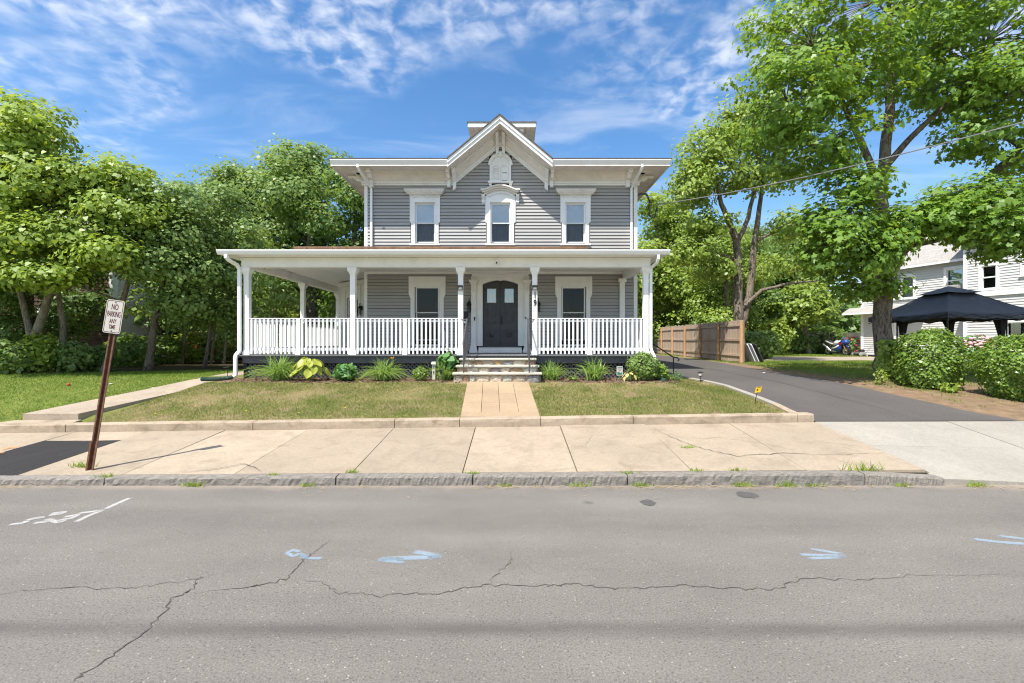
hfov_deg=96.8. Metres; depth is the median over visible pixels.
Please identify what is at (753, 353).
folded table
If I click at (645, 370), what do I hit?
rose shrub
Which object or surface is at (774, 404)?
driveway edging
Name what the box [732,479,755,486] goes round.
weed tuft
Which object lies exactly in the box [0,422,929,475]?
sidewalk
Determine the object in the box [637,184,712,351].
background tree
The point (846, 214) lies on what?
overhead wire
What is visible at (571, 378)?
seedling
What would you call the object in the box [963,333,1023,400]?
hedge bush
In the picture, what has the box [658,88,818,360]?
forked tree
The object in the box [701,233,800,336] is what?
background tree
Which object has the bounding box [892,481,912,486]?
weed tuft
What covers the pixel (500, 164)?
gable window
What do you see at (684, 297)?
background tree
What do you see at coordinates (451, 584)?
road
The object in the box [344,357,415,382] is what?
daylily
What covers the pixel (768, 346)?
undergrowth bush
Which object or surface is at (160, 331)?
background tree
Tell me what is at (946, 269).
window
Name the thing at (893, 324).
door
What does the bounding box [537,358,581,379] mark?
daylily
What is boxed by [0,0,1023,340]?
sky
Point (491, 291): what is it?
door
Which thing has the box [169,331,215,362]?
undergrowth bush
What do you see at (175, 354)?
undergrowth bush
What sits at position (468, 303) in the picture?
wall lantern
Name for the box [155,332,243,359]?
bush
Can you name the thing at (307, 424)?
lawn edging
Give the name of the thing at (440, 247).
roof
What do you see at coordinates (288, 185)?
background tree
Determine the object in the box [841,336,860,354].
rose bush
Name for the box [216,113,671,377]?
house
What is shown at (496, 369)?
stone steps
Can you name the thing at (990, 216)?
maple tree
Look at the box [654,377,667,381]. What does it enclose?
drain pipe
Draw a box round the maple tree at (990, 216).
[714,0,1023,378]
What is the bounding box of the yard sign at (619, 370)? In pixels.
[617,366,622,380]
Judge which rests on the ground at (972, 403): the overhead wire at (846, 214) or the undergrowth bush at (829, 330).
the undergrowth bush at (829, 330)
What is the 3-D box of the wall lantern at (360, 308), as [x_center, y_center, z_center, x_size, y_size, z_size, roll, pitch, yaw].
[-5.330,-1.135,15.917,0.160,0.440,0.166,0,0,39]
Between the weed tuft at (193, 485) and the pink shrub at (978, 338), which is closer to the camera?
the weed tuft at (193, 485)
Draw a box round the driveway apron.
[817,421,1023,484]
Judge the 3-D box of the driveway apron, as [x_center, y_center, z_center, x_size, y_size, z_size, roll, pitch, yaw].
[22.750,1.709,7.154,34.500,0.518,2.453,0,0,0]
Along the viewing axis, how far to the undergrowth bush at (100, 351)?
14.74 m
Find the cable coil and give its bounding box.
[637,192,657,218]
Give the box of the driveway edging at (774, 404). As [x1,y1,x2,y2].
[669,373,795,412]
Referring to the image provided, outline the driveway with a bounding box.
[648,354,1021,420]
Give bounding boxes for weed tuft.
[68,460,100,467]
[94,472,115,477]
[181,480,205,487]
[299,482,315,486]
[345,467,358,472]
[463,470,479,473]
[568,480,591,486]
[633,481,653,486]
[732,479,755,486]
[775,480,801,487]
[804,482,827,486]
[838,457,884,471]
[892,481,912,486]
[966,480,994,486]
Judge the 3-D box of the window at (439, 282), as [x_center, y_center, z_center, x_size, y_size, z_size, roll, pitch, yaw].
[-2.700,-0.960,14.520,1.240,2.220,0.240,0,0,0]
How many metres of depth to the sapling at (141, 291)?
18.23 m
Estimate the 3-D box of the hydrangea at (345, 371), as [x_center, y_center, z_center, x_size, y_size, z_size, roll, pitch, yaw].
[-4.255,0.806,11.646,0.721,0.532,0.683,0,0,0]
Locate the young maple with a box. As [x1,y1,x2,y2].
[763,277,854,353]
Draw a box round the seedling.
[568,374,577,380]
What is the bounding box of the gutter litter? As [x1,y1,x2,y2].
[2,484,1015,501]
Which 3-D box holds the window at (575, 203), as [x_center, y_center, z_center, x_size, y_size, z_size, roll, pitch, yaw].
[2.018,-3.930,14.476,1.260,1.750,0.383,0,0,0]
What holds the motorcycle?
on the ground at (972, 403)
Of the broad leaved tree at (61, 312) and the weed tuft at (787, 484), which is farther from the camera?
the broad leaved tree at (61, 312)
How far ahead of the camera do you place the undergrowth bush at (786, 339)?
29.17 m
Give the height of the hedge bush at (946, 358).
1.608 m
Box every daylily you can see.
[234,350,314,380]
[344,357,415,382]
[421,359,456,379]
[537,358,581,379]
[570,355,615,380]
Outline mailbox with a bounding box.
[464,311,467,324]
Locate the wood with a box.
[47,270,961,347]
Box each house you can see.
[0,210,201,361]
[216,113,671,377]
[842,214,1023,357]
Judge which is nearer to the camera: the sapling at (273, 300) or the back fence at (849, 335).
the sapling at (273, 300)
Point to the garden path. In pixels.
(75, 412)
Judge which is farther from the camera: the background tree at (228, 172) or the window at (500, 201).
the background tree at (228, 172)
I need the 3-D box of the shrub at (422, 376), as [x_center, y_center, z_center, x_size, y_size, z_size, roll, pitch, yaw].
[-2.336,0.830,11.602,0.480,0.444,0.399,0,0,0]
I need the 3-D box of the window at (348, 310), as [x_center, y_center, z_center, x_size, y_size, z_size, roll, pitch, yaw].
[-5.725,-0.855,16.415,0.790,1.550,0.090,0,0,39]
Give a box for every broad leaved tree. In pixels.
[0,86,111,373]
[0,88,123,372]
[0,150,180,371]
[99,169,232,370]
[151,176,279,367]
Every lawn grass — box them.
[0,369,243,421]
[657,353,1023,408]
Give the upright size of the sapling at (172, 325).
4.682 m
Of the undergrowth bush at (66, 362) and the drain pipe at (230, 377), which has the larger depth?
the undergrowth bush at (66, 362)
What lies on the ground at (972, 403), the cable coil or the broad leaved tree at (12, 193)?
the broad leaved tree at (12, 193)
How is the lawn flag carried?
on the ground at (972, 403)
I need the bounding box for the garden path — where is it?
[0,371,243,422]
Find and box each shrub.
[412,366,429,380]
[625,351,660,380]
[653,362,669,378]
[670,370,683,380]
[960,333,996,362]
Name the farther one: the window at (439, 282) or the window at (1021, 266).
the window at (1021, 266)
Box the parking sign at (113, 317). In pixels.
[85,299,124,470]
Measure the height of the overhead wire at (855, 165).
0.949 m
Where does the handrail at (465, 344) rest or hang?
on the stone steps
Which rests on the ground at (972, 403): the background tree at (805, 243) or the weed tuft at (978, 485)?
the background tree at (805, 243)
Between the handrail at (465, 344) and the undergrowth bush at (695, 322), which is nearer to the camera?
the handrail at (465, 344)
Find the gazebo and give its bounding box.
[868,286,1023,375]
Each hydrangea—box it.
[331,363,358,380]
[436,349,458,379]
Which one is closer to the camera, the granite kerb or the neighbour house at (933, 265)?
the granite kerb
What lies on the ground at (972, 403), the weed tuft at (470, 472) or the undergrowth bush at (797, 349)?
the undergrowth bush at (797, 349)
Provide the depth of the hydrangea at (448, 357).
11.85 m
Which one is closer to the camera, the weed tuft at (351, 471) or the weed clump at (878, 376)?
the weed tuft at (351, 471)
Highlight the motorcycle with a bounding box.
[822,337,850,354]
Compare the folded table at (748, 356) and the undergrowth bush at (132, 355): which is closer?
the undergrowth bush at (132, 355)
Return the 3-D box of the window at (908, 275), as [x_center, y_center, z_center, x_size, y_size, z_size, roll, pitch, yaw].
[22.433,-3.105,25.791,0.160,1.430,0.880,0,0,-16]
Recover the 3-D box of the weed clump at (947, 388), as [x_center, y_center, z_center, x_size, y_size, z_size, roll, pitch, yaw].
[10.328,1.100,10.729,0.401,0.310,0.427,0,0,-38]
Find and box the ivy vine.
[873,339,899,380]
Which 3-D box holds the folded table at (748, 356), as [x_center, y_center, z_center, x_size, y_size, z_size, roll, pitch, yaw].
[10.408,0.513,20.130,0.399,0.836,0.750,0,0,0]
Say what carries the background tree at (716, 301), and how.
on the ground at (972, 403)
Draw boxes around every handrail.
[460,318,467,372]
[527,318,534,372]
[652,343,679,373]
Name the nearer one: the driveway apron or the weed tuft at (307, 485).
the weed tuft at (307, 485)
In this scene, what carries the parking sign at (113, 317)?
on the sidewalk
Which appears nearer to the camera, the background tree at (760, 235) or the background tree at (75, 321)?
the background tree at (75, 321)
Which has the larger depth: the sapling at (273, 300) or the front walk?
the sapling at (273, 300)
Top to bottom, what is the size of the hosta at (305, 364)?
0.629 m
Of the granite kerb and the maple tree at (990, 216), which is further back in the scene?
the maple tree at (990, 216)
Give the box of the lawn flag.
[755,387,761,402]
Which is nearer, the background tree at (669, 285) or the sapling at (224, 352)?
the sapling at (224, 352)
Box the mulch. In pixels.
[222,377,698,385]
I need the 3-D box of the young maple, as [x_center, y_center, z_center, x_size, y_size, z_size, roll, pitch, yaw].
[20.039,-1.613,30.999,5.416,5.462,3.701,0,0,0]
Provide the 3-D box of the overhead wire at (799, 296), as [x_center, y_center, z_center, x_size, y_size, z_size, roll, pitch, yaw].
[20.251,-3.430,26.500,23.438,2.219,0.018,0,0,34]
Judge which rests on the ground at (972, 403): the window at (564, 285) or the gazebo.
the gazebo
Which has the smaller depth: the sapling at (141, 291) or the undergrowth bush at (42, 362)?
the undergrowth bush at (42, 362)
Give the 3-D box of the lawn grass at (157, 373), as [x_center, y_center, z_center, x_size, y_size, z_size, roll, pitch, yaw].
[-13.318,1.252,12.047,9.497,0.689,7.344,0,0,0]
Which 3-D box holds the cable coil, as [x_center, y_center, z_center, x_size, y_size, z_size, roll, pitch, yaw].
[4.324,-4.352,14.575,0.696,0.866,0.119,0,0,0]
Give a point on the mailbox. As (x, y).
(465, 314)
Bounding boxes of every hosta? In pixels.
[287,357,330,380]
[621,371,639,380]
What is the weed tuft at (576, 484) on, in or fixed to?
on the road
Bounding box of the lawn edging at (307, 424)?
[0,412,813,432]
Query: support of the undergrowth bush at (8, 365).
on the ground at (972, 403)
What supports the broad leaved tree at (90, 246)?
on the ground at (972, 403)
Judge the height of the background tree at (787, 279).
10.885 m
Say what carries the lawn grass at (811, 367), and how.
on the ground at (972, 403)
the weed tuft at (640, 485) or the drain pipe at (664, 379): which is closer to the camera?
the weed tuft at (640, 485)
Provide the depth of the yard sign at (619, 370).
11.62 m
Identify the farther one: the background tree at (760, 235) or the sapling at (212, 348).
the background tree at (760, 235)
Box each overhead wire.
[637,176,1023,247]
[657,121,1023,204]
[668,276,956,308]
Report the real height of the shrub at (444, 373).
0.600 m
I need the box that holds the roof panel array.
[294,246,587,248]
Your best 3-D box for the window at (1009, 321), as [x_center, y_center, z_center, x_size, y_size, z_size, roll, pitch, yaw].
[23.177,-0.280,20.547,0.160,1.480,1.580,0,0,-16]
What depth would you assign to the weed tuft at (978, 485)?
5.86 m
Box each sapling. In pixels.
[98,235,179,320]
[134,282,215,363]
[171,249,236,363]
[192,255,263,363]
[235,242,316,322]
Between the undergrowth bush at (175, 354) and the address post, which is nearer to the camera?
the address post
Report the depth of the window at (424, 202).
14.45 m
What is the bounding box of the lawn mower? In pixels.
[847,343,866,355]
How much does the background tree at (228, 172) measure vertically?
12.519 m
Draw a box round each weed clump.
[873,369,887,384]
[937,382,962,392]
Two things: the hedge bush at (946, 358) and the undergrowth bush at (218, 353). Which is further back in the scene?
the undergrowth bush at (218, 353)
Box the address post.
[431,362,436,379]
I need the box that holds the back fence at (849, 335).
[794,333,860,352]
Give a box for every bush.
[0,339,40,374]
[12,329,60,373]
[47,339,98,372]
[80,345,117,371]
[102,332,159,366]
[139,333,188,364]
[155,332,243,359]
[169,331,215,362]
[195,328,243,361]
[689,314,715,324]
[744,330,782,358]
[754,317,798,354]
[778,329,820,353]
[801,325,847,353]
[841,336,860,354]
[891,326,970,388]
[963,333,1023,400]
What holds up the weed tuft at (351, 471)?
on the sidewalk
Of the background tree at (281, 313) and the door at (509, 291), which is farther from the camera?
the background tree at (281, 313)
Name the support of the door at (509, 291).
in the house at (499, 179)
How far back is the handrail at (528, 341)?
11.54 m
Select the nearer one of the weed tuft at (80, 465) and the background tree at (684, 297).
the weed tuft at (80, 465)
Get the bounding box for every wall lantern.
[357,303,362,314]
[466,301,470,311]
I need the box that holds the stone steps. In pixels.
[452,358,541,382]
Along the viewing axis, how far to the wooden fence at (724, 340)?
23.80 m
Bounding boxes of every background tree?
[0,199,118,357]
[133,186,212,338]
[186,154,306,327]
[213,229,299,341]
[230,133,352,351]
[297,165,363,325]
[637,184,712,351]
[640,259,705,324]
[675,225,779,332]
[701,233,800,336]
[726,220,780,330]
[764,233,828,335]
[774,217,849,326]
[775,236,839,342]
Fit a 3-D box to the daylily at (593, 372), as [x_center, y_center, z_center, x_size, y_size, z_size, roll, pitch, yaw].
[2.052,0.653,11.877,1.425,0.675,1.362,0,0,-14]
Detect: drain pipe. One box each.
[200,375,232,380]
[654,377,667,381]
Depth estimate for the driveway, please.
10.33 m
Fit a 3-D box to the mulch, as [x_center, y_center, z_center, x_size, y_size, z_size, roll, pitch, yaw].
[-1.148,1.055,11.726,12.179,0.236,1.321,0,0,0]
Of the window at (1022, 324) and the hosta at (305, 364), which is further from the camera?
the window at (1022, 324)
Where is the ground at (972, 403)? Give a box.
[0,350,1023,421]
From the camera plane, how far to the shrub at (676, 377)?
11.97 m
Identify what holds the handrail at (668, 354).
on the ground at (972, 403)
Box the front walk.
[460,381,539,428]
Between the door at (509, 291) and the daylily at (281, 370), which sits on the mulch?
the daylily at (281, 370)
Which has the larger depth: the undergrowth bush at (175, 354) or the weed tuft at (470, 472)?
the undergrowth bush at (175, 354)
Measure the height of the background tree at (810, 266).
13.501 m
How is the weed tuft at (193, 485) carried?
on the road
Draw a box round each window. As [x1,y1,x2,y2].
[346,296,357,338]
[404,188,444,245]
[407,276,445,345]
[481,184,519,245]
[488,151,512,185]
[554,276,592,345]
[556,188,595,245]
[899,273,916,299]
[944,265,962,287]
[977,262,999,290]
[1005,320,1023,351]
[1013,323,1023,334]
[1018,250,1023,276]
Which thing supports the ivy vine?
attached to the maple tree at (990, 216)
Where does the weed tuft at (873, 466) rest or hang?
on the granite kerb
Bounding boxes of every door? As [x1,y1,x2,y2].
[483,281,499,345]
[501,281,517,345]
[892,323,895,338]
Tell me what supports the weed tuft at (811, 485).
on the road
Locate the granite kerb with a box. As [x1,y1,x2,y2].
[0,470,944,485]
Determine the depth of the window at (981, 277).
21.80 m
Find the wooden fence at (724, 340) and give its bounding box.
[652,320,743,361]
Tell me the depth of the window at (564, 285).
14.53 m
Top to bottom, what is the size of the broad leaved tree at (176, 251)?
6.617 m
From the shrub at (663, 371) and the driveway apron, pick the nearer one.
the driveway apron
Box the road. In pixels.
[0,484,1023,682]
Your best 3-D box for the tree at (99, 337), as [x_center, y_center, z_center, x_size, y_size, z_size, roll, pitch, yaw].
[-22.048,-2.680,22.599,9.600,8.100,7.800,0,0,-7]
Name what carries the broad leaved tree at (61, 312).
on the ground at (972, 403)
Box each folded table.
[744,344,755,361]
[748,344,758,361]
[752,344,763,361]
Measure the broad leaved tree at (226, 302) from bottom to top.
7.011 m
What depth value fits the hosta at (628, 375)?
11.55 m
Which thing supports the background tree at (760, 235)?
on the ground at (972, 403)
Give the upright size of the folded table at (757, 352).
0.836 m

